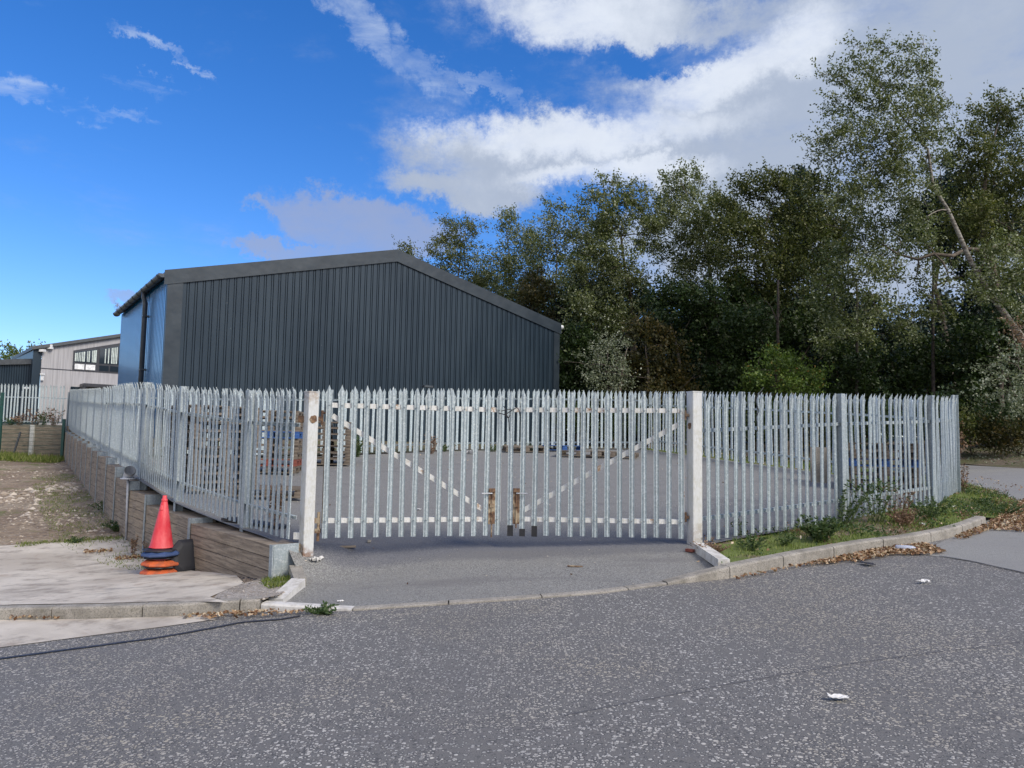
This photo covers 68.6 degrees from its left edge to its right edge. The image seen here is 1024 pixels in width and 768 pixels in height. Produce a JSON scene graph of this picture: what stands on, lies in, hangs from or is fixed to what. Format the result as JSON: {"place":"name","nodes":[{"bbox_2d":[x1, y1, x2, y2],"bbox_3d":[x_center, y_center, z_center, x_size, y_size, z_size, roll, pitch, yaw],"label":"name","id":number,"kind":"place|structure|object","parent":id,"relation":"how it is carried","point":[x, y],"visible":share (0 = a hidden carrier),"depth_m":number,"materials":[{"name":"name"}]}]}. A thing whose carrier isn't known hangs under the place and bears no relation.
{"place":"outdoors","nodes":[
{"label":"outdoors","id":0,"kind":"place"},
{"bbox_2d":[0,459,254,604],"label":"lot ground","id":1,"kind":"structure","parent":0,"point":[18,482],"depth_m":17.59,"materials":[{"name":"gravel"}]},
{"bbox_2d":[0,450,64,462],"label":"grass","id":2,"kind":"structure","parent":1,"relation":"on","point":[10,456],"depth_m":31.11,"materials":[{"name":"plant"}]},
{"bbox_2d":[0,392,65,456],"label":"fence","id":3,"kind":"object","parent":1,"relation":"on","point":[63,426],"visible":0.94,"depth_m":33.09,"materials":[{"name":"green paint"}]},
{"bbox_2d":[0,481,82,501],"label":"rubble","id":4,"kind":"object","parent":1,"relation":"on","point":[47,488],"visible":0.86,"depth_m":20.85,"materials":[{"name":"stone"}]},
{"bbox_2d":[0,461,121,543],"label":"rubble","id":5,"kind":"object","parent":1,"relation":"on","point":[25,521],"visible":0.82,"depth_m":16.39,"materials":[{"name":"stone"}]},
{"bbox_2d":[0,538,243,604],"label":"concrete apron","id":6,"kind":"object","parent":1,"relation":"on","point":[52,573],"visible":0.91,"depth_m":9.57,"materials":[{"name":"concrete"}]},
{"bbox_2d":[120,466,135,538],"bbox_3d":[-7.060,2.168,13.745,0.255,1.332,0.298,4,-5,-34],"label":"vent pipe","id":7,"kind":"object","parent":6,"relation":"on","point":[129,473],"visible":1,"depth_m":13.75,"materials":[{"name":"grey plastic"}]},
{"bbox_2d":[15,474,290,588],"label":"grass","id":8,"kind":"structure","parent":6,"relation":"on","point":[277,579],"depth_m":13.92,"materials":[{"name":"plant"}]},
{"bbox_2d":[139,568,176,574],"bbox_3d":[-4.819,2.263,10.299,0.481,0.642,0.481,0,-4,-8],"label":"traffic cone","id":9,"kind":"object","parent":6,"relation":"on","point":[154,571],"visible":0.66,"depth_m":10.10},
{"bbox_2d":[143,559,174,568],"bbox_3d":[-4.795,2.177,10.289,0.433,0.642,0.433,1,-4,5],"label":"traffic cone","id":10,"kind":"object","parent":9,"relation":"on","point":[159,567],"visible":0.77,"depth_m":10.09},
{"bbox_2d":[141,559,178,566],"bbox_3d":[-4.794,2.147,10.300,0.481,0.642,0.481,3,-4,-12],"label":"traffic cone","id":11,"kind":"object","parent":10,"relation":"on","point":[156,563],"visible":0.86,"depth_m":10.10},
{"bbox_2d":[143,556,172,559],"bbox_3d":[-4.816,2.064,10.330,0.433,0.642,0.433,0,-6,17],"label":"traffic cone","id":12,"kind":"object","parent":11,"relation":"on","point":[162,558],"visible":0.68,"depth_m":10.12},
{"bbox_2d":[141,505,178,557],"bbox_3d":[-4.810,2.002,10.304,0.481,0.672,0.481,0,-3,-13],"label":"traffic cone","id":13,"kind":"object","parent":12,"relation":"on","point":[156,555],"visible":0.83,"depth_m":10.13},
{"bbox_2d":[142,495,176,552],"bbox_3d":[-4.808,1.912,10.334,0.447,0.746,0.447,1,-5,9],"label":"traffic cone","id":14,"kind":"object","parent":13,"relation":"on","point":[161,535],"visible":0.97,"depth_m":10.24,"materials":[{"name":"plastic"}]},
{"bbox_2d":[170,539,195,571],"bbox_3d":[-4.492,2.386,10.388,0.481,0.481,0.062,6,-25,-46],"label":"bucket","id":15,"kind":"object","parent":6,"relation":"on","point":[185,558],"visible":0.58,"depth_m":10.34,"materials":[{"name":"plastic"}]},
{"bbox_2d":[64,431,300,601],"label":"sleeper wall","id":16,"kind":"structure","parent":1,"relation":"on","point":[218,547],"depth_m":11.37,"materials":[{"name":"wood"}]},
{"bbox_2d":[68,382,299,538],"bbox_3d":[-11.724,1.122,21.520,0.720,3.482,31.393,4,-5,-35],"label":"palisade fence","id":17,"kind":"object","parent":16,"relation":"on","point":[87,413],"visible":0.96,"depth_m":11.27,"materials":[{"name":"metal"}]},
{"bbox_2d":[213,578,286,598],"bbox_3d":[-2.658,2.167,7.995,0.708,0.094,1.540,1,-4,0],"label":"gravel patch","id":18,"kind":"object","parent":1,"relation":"on","point":[236,592],"visible":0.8,"depth_m":7.68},
{"bbox_2d":[26,437,993,605],"bbox_3d":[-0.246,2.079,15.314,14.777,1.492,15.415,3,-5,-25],"label":"yard","id":19,"kind":"structure","parent":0,"point":[433,567],"depth_m":9.72,"materials":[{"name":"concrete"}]},
{"bbox_2d":[1,425,69,456],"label":"sleeper wall","id":20,"kind":"structure","parent":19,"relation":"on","point":[35,436],"depth_m":33.72,"materials":[{"name":"brown wood"}]},
{"bbox_2d":[228,484,300,497],"bbox_3d":[-4.242,1.855,13.021,1.200,0.142,1.000,4,-5,-14],"label":"pallet","id":21,"kind":"object","parent":19,"relation":"on","point":[297,492],"visible":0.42,"depth_m":12.67,"materials":[{"name":"brown wood"}]},
{"bbox_2d":[269,578,304,601],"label":"edging kerb","id":22,"kind":"structure","parent":19,"relation":"on","point":[291,587],"depth_m":7.67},
{"bbox_2d":[293,391,325,556],"bbox_3d":[-2.380,1.272,8.854,0.383,2.372,0.198,1,-4,0],"label":"gate post","id":23,"kind":"object","parent":19,"relation":"on","point":[309,420],"visible":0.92,"depth_m":8.82,"materials":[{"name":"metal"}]},
{"bbox_2d":[321,385,503,537],"bbox_3d":[-1.183,0.954,9.161,2.193,1.835,0.112,2,-5,-15],"label":"gate leaf","id":24,"kind":"object","parent":23,"relation":"attached to","point":[490,509],"visible":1,"depth_m":9.15,"materials":[{"name":"white paint"}]},
{"bbox_2d":[120,387,644,455],"bbox_3d":[-3.037,1.121,21.283,14.972,2.381,0.266,2,-5,-16],"label":"palisade fence","id":25,"kind":"object","parent":19,"relation":"on","point":[421,444],"visible":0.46,"depth_m":21.73,"materials":[{"name":"metal"}]},
{"bbox_2d":[685,391,702,544],"bbox_3d":[2.228,1.183,9.240,0.193,2.187,0.146,3,-5,-22],"label":"gate post","id":26,"kind":"object","parent":19,"relation":"on","point":[693,418],"visible":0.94,"depth_m":9.21,"materials":[{"name":"metal"}]},
{"bbox_2d":[507,390,684,538],"bbox_3d":[1.031,0.987,9.342,2.204,1.837,0.112,1,-5,5],"label":"gate leaf","id":27,"kind":"object","parent":26,"relation":"attached to","point":[517,508],"visible":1,"depth_m":9.33,"materials":[{"name":"white paint"}]},
{"bbox_2d":[693,543,729,565],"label":"edging kerb","id":28,"kind":"structure","parent":19,"relation":"on","point":[709,554],"depth_m":8.39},
{"bbox_2d":[641,391,952,485],"bbox_3d":[6.191,1.152,18.853,0.420,2.510,10.034,3,-5,-25],"label":"palisade fence","id":29,"kind":"object","parent":19,"relation":"on","point":[733,397],"visible":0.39,"depth_m":18.75,"materials":[{"name":"metal"}]},
{"bbox_2d":[810,447,826,482],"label":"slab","id":30,"kind":"structure","parent":19,"relation":"on","point":[818,464],"depth_m":15.08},
{"bbox_2d":[849,473,918,483],"bbox_3d":[6.975,1.777,14.220,1.200,0.142,1.000,-1,-5,19],"label":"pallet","id":31,"kind":"object","parent":19,"relation":"on","point":[912,477],"visible":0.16,"depth_m":13.85,"materials":[{"name":"brown wood"}]},
{"bbox_2d":[849,466,921,475],"bbox_3d":[7.008,1.630,14.206,1.200,0.142,1.000,0,-5,18],"label":"pallet","id":32,"kind":"object","parent":31,"relation":"on","point":[888,470],"visible":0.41,"depth_m":13.83,"materials":[{"name":"wood"}]},
{"bbox_2d":[848,458,921,467],"bbox_3d":[6.986,1.487,14.246,1.200,0.142,1.000,0,-5,15],"label":"pallet","id":33,"kind":"object","parent":32,"relation":"on","point":[888,462],"visible":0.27,"depth_m":13.84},
{"bbox_2d":[848,450,921,459],"bbox_3d":[6.988,1.340,14.235,1.200,0.142,1.000,0,-5,15],"label":"pallet","id":34,"kind":"object","parent":33,"relation":"on","point":[888,455],"visible":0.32,"depth_m":13.79,"materials":[{"name":"brown wood"}]},
{"bbox_2d":[0,465,1023,767],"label":"road","id":35,"kind":"structure","parent":0,"point":[496,685],"depth_m":4.78,"materials":[{"name":"asphalt"}]},
{"bbox_2d":[0,615,213,646],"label":"concrete channel","id":36,"kind":"object","parent":35,"relation":"on","point":[15,632],"visible":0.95,"depth_m":6.82,"materials":[{"name":"concrete"}]},
{"bbox_2d":[0,596,262,619],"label":"kerb","id":37,"kind":"structure","parent":35,"relation":"on","point":[121,610],"depth_m":7.19,"materials":[{"name":"concrete"}]},
{"bbox_2d":[0,615,300,658],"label":"tar joint","id":38,"kind":"object","parent":35,"relation":"on","point":[146,638],"visible":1,"depth_m":6.26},
{"bbox_2d":[261,601,353,610],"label":"kerb","id":39,"kind":"structure","parent":35,"relation":"on","point":[280,605],"depth_m":7.18,"materials":[{"name":"concrete"}]},
{"bbox_2d":[302,600,339,614],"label":"weed","id":40,"kind":"object","parent":35,"relation":"on","point":[323,609],"visible":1,"depth_m":6.97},
{"bbox_2d":[353,581,666,610],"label":"kerb","id":41,"kind":"structure","parent":35,"relation":"on","point":[519,597],"depth_m":7.25,"materials":[{"name":"concrete"}]},
{"bbox_2d":[9,478,1023,620],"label":"leaf litter","id":42,"kind":"object","parent":35,"relation":"on","point":[1010,519],"visible":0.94,"depth_m":8.86,"materials":[{"name":"plant"}]},
{"bbox_2d":[662,565,728,584],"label":"kerb","id":43,"kind":"structure","parent":35,"relation":"on","point":[718,572],"depth_m":7.79,"materials":[{"name":"concrete"}]},
{"bbox_2d":[720,516,985,577],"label":"kerb","id":44,"kind":"structure","parent":35,"relation":"on","point":[766,562],"depth_m":8.98,"materials":[{"name":"concrete"}]},
{"bbox_2d":[0,0,1023,436],"label":"sky","id":45,"kind":"structure","parent":0,"point":[140,140],"materials":[{"name":"blue"}]},
{"bbox_2d":[3,423,1023,467],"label":"woodland ground","id":46,"kind":"structure","parent":0,"point":[1000,463],"depth_m":26.96,"materials":[{"name":"brown soil"}]},
{"bbox_2d":[0,359,41,423],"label":"shed","id":47,"kind":"structure","parent":46,"relation":"on","point":[14,372],"depth_m":50.11,"materials":[{"name":"grey metal"}]},
{"bbox_2d":[0,383,69,425],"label":"palisade fence","id":48,"kind":"object","parent":46,"relation":"on","point":[22,397],"visible":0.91,"depth_m":34.53,"materials":[{"name":"metal"}]},
{"bbox_2d":[11,334,119,433],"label":"office","id":49,"kind":"structure","parent":46,"relation":"on","point":[88,363],"depth_m":51.34,"materials":[{"name":"grey metal"}]},
{"bbox_2d":[72,343,119,372],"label":"window frame","id":50,"kind":"structure","parent":49,"relation":"in","point":[96,364],"depth_m":52.31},
{"bbox_2d":[99,346,119,364],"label":"window","id":51,"kind":"structure","parent":49,"relation":"in","point":[102,351],"depth_m":52.81,"materials":[{"name":"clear glass"}]},
{"bbox_2d":[113,249,563,456],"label":"shed","id":52,"kind":"structure","parent":46,"relation":"on","point":[388,320],"depth_m":29.10,"materials":[{"name":"metal"}]},
{"bbox_2d":[391,234,430,263],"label":"tree","id":53,"kind":"object","parent":46,"relation":"on","point":[409,251],"visible":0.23,"depth_m":46.47,"materials":[{"name":"green plant"}]},
{"bbox_2d":[419,212,517,303],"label":"tree","id":54,"kind":"object","parent":46,"relation":"on","point":[457,242],"visible":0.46,"depth_m":50.11,"materials":[{"name":"green plant"}]},
{"bbox_2d":[463,202,554,313],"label":"tree","id":55,"kind":"object","parent":46,"relation":"on","point":[512,266],"visible":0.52,"depth_m":47.23,"materials":[{"name":"green plant"}]},
{"bbox_2d":[510,264,564,373],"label":"tree","id":56,"kind":"object","parent":46,"relation":"on","point":[533,291],"visible":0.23,"depth_m":40.18,"materials":[{"name":"green plant"}]},
{"bbox_2d":[508,192,609,441],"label":"tree","id":57,"kind":"object","parent":46,"relation":"on","point":[542,250],"visible":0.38,"depth_m":43.83,"materials":[{"name":"green plant"}]},
{"bbox_2d":[544,389,590,437],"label":"shrub","id":58,"kind":"object","parent":46,"relation":"on","point":[566,414],"visible":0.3,"depth_m":27.41,"materials":[{"name":"green plant"}]},
{"bbox_2d":[532,285,629,434],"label":"tree","id":59,"kind":"object","parent":46,"relation":"on","point":[560,315],"visible":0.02,"depth_m":41.94,"materials":[{"name":"green plant"}]},
{"bbox_2d":[558,318,622,445],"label":"tree","id":60,"kind":"object","parent":46,"relation":"on","point":[574,339],"visible":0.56,"depth_m":36.26,"materials":[{"name":"green plant"}]},
{"bbox_2d":[576,401,628,441],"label":"shrub","id":61,"kind":"object","parent":46,"relation":"on","point":[613,427],"visible":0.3,"depth_m":27.55,"materials":[{"name":"green plant"}]},
{"bbox_2d":[563,323,650,441],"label":"tree","id":62,"kind":"object","parent":46,"relation":"on","point":[622,361],"visible":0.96,"depth_m":29.56,"materials":[{"name":"green plant"}]},
{"bbox_2d":[544,167,675,441],"bbox_3d":[5.042,-4.059,38.505,6.519,14.750,5.198,-1,-5,25],"label":"tree","id":63,"kind":"object","parent":46,"relation":"on","point":[587,305],"visible":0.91,"depth_m":38.10,"materials":[{"name":"green plant"}]},
{"bbox_2d":[548,255,676,444],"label":"tree","id":64,"kind":"object","parent":46,"relation":"on","point":[609,361],"visible":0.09,"depth_m":41.32,"materials":[{"name":"green plant"}]},
{"bbox_2d":[605,307,710,445],"bbox_3d":[6.294,-0.136,32.173,4.446,6.215,4.542,1,-4,0],"label":"tree","id":65,"kind":"object","parent":46,"relation":"on","point":[679,380],"visible":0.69,"depth_m":32.10,"materials":[{"name":"green plant"}]},
{"bbox_2d":[634,156,747,445],"bbox_3d":[9.347,-4.429,38.876,5.506,15.578,5.520,5,-6,-39],"label":"tree","id":66,"kind":"object","parent":46,"relation":"on","point":[686,263],"visible":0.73,"depth_m":38.55,"materials":[{"name":"green plant"}]},
{"bbox_2d":[632,266,765,418],"bbox_3d":[8.745,-1.204,34.706,5.750,8.870,5.525,-2,-5,31],"label":"tree","id":67,"kind":"object","parent":46,"relation":"on","point":[696,309],"visible":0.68,"depth_m":33.79,"materials":[{"name":"green plant"}]},
{"bbox_2d":[643,280,755,442],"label":"tree","id":68,"kind":"object","parent":46,"relation":"on","point":[673,361],"visible":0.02,"depth_m":44.48,"materials":[{"name":"green plant"}]},
{"bbox_2d":[673,269,796,467],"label":"tree","id":69,"kind":"object","parent":46,"relation":"on","point":[690,358],"visible":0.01,"depth_m":42.95,"materials":[{"name":"green plant"}]},
{"bbox_2d":[762,280,785,453],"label":"tree","id":70,"kind":"object","parent":46,"relation":"on","point":[777,324],"visible":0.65,"depth_m":31.33,"materials":[{"name":"brown plant"}]},
{"bbox_2d":[709,287,854,450],"bbox_3d":[11.683,-0.616,33.614,7.240,7.791,4.379,3,-5,-20],"label":"tree","id":71,"kind":"object","parent":46,"relation":"on","point":[757,323],"visible":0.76,"depth_m":33.09,"materials":[{"name":"green plant"}]},
{"bbox_2d":[725,337,838,457],"bbox_3d":[10.931,0.592,29.546,5.146,4.918,4.455,1,-4,0],"label":"tree","id":72,"kind":"object","parent":46,"relation":"on","point":[758,379],"visible":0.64,"depth_m":28.66,"materials":[{"name":"green plant"}]},
{"bbox_2d":[687,154,878,450],"bbox_3d":[12.893,-3.864,35.401,9.635,14.241,6.230,1,-4,0],"label":"tree","id":73,"kind":"object","parent":46,"relation":"on","point":[755,233],"visible":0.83,"depth_m":34.72,"materials":[{"name":"green plant"}]},
{"bbox_2d":[761,163,839,444],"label":"tree","id":74,"kind":"object","parent":46,"relation":"on","point":[798,167],"visible":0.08,"depth_m":40.45,"materials":[{"name":"green plant"}]},
{"bbox_2d":[778,396,831,449],"bbox_3d":[9.531,1.452,23.550,2.234,2.288,2.323,1,-4,0],"label":"shrub","id":75,"kind":"object","parent":46,"relation":"on","point":[809,423],"visible":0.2,"depth_m":23.41,"materials":[{"name":"green plant"}]},
{"bbox_2d":[780,265,898,442],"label":"tree","id":76,"kind":"object","parent":46,"relation":"on","point":[810,355],"visible":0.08,"depth_m":40.25,"materials":[{"name":"green plant"}]},
{"bbox_2d":[797,321,897,426],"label":"tree","id":77,"kind":"object","parent":46,"relation":"on","point":[843,358],"visible":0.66,"depth_m":32.10,"materials":[{"name":"green plant"}]},
{"bbox_2d":[808,290,930,442],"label":"tree","id":78,"kind":"object","parent":46,"relation":"on","point":[892,341],"visible":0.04,"depth_m":40.13,"materials":[{"name":"green plant"}]},
{"bbox_2d":[852,387,916,449],"bbox_3d":[11.677,1.414,23.514,2.034,2.678,2.275,5,-6,-38],"label":"shrub","id":79,"kind":"object","parent":46,"relation":"on","point":[886,419],"visible":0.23,"depth_m":23.27,"materials":[{"name":"green plant"}]},
{"bbox_2d":[790,23,1023,340],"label":"tree","id":80,"kind":"object","parent":46,"relation":"on","point":[918,95],"visible":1,"depth_m":27.43,"materials":[{"name":"green plant"}]},
{"bbox_2d":[793,185,1023,358],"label":"tree","id":81,"kind":"object","parent":46,"relation":"on","point":[838,332],"visible":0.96,"depth_m":28.73,"materials":[{"name":"green plant"}]},
{"bbox_2d":[866,324,992,439],"bbox_3d":[18.812,0.065,33.986,6.718,5.965,5.377,1,-4,0],"label":"tree","id":82,"kind":"object","parent":46,"relation":"on","point":[913,373],"visible":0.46,"depth_m":33.09,"materials":[{"name":"green plant"}]},
{"bbox_2d":[901,382,965,439],"bbox_3d":[13.514,1.382,24.163,1.835,2.950,2.588,0,-5,18],"label":"shrub","id":83,"kind":"object","parent":46,"relation":"on","point":[949,395],"visible":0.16,"depth_m":23.82,"materials":[{"name":"green plant"}]},
{"bbox_2d":[926,246,955,439],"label":"tree","id":84,"kind":"object","parent":46,"relation":"on","point":[933,358],"visible":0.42,"depth_m":31.25,"materials":[{"name":"brown plant"}]},
{"bbox_2d":[886,147,1023,440],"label":"tree","id":85,"kind":"object","parent":46,"relation":"on","point":[960,272],"visible":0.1,"depth_m":36.17,"materials":[{"name":"green plant"}]},
{"bbox_2d":[905,268,1023,437],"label":"tree","id":86,"kind":"object","parent":46,"relation":"on","point":[975,310],"visible":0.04,"depth_m":42.30,"materials":[{"name":"green plant"}]},
{"bbox_2d":[912,79,1023,441],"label":"tree","id":87,"kind":"object","parent":46,"relation":"on","point":[972,210],"visible":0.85,"depth_m":32.43,"materials":[{"name":"green plant"}]},
{"bbox_2d":[913,286,1023,446],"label":"tree","id":88,"kind":"object","parent":46,"relation":"on","point":[981,338],"visible":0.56,"depth_m":30.36,"materials":[{"name":"green plant"}]},
{"bbox_2d":[959,398,999,454],"bbox_3d":[17.328,1.635,28.412,2.415,2.342,2.997,1,-4,0],"label":"shrub","id":89,"kind":"object","parent":46,"relation":"on","point":[965,431],"visible":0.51,"depth_m":28.09,"materials":[{"name":"green plant"}]},
{"bbox_2d":[950,205,1023,327],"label":"tree","id":90,"kind":"object","parent":46,"relation":"on","point":[1017,278],"visible":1,"depth_m":26.34,"materials":[{"name":"green plant"}]},
{"bbox_2d":[962,394,1014,454],"bbox_3d":[17.888,1.662,27.602,2.138,2.641,1.853,4,-5,-33],"label":"shrub","id":91,"kind":"object","parent":46,"relation":"on","point":[995,431],"visible":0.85,"depth_m":27.50,"materials":[{"name":"green plant"}]},
{"bbox_2d":[954,333,1023,420],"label":"tree","id":92,"kind":"object","parent":46,"relation":"on","point":[1016,399],"visible":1,"depth_m":23.01,"materials":[{"name":"green plant"}]},
{"bbox_2d":[964,396,1023,451],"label":"shrub","id":93,"kind":"object","parent":46,"relation":"on","point":[988,410],"visible":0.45,"depth_m":27.79,"materials":[{"name":"green plant"}]},
{"bbox_2d":[975,414,1023,458],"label":"shrub","id":94,"kind":"object","parent":46,"relation":"on","point":[1017,432],"visible":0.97,"depth_m":26.72,"materials":[{"name":"green plant"}]},
{"bbox_2d":[992,309,1023,373],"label":"tree","id":95,"kind":"object","parent":46,"relation":"on","point":[1016,332],"visible":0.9,"depth_m":24.74,"materials":[{"name":"green plant"}]},
{"bbox_2d":[647,446,1018,562],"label":"grass verge","id":96,"kind":"object","parent":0,"point":[803,541],"depth_m":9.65,"materials":[{"name":"plant"}]},
{"bbox_2d":[733,534,768,550],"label":"weed","id":97,"kind":"object","parent":96,"relation":"on","point":[752,546],"visible":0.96,"depth_m":8.88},
{"bbox_2d":[745,401,802,451],"bbox_3d":[8.299,1.463,24.490,2.532,2.216,1.851,3,-5,-28],"label":"shrub","id":98,"kind":"object","parent":96,"relation":"on","point":[764,432],"visible":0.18,"depth_m":24.34,"materials":[{"name":"green plant"}]},
{"bbox_2d":[795,514,845,541],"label":"weed","id":99,"kind":"object","parent":96,"relation":"on","point":[822,531],"visible":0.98,"depth_m":9.31,"materials":[{"name":"plant"}]},
{"bbox_2d":[702,393,960,540],"bbox_3d":[5.591,1.089,11.553,8.018,2.290,0.715,5,-6,-40],"label":"palisade fence","id":100,"kind":"object","parent":96,"relation":"on","point":[939,489],"visible":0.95,"depth_m":10.50,"materials":[{"name":"metal"}]},
{"bbox_2d":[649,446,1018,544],"bbox_3d":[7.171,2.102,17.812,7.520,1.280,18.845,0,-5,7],"label":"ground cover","id":101,"kind":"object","parent":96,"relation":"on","point":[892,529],"visible":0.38,"depth_m":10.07,"materials":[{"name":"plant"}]},
{"bbox_2d":[802,404,881,462],"bbox_3d":[10.464,1.581,23.470,2.746,2.187,2.243,4,-5,-31],"label":"shrub","id":102,"kind":"object","parent":96,"relation":"on","point":[848,431],"visible":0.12,"depth_m":23.20,"materials":[{"name":"green plant"}]},
{"bbox_2d":[837,475,889,525],"bbox_3d":[4.815,1.611,10.294,0.691,0.706,0.588,3,-5,-21],"label":"weed","id":103,"kind":"object","parent":96,"relation":"on","point":[854,510],"visible":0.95,"depth_m":10.27,"materials":[{"name":"plant"}]},
{"bbox_2d":[859,478,901,523],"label":"weed","id":104,"kind":"object","parent":96,"relation":"on","point":[888,497],"visible":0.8,"depth_m":10.53,"materials":[{"name":"plant"}]},
{"bbox_2d":[882,487,914,521],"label":"weed","id":105,"kind":"object","parent":96,"relation":"on","point":[903,505],"visible":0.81,"depth_m":10.43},
{"bbox_2d":[885,506,927,525],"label":"weed","id":106,"kind":"object","parent":96,"relation":"on","point":[910,516],"visible":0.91,"depth_m":10.23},
{"bbox_2d":[905,496,952,518],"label":"weed","id":107,"kind":"object","parent":96,"relation":"on","point":[930,510],"visible":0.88,"depth_m":10.76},
{"bbox_2d":[868,465,1023,571],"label":"side road","id":108,"kind":"structure","parent":0,"point":[1002,548],"depth_m":9.63,"materials":[{"name":"asphalt"}]},
{"bbox_2d":[970,497,1023,513],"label":"weed","id":109,"kind":"object","parent":108,"relation":"on","point":[1001,508],"visible":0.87,"depth_m":12.10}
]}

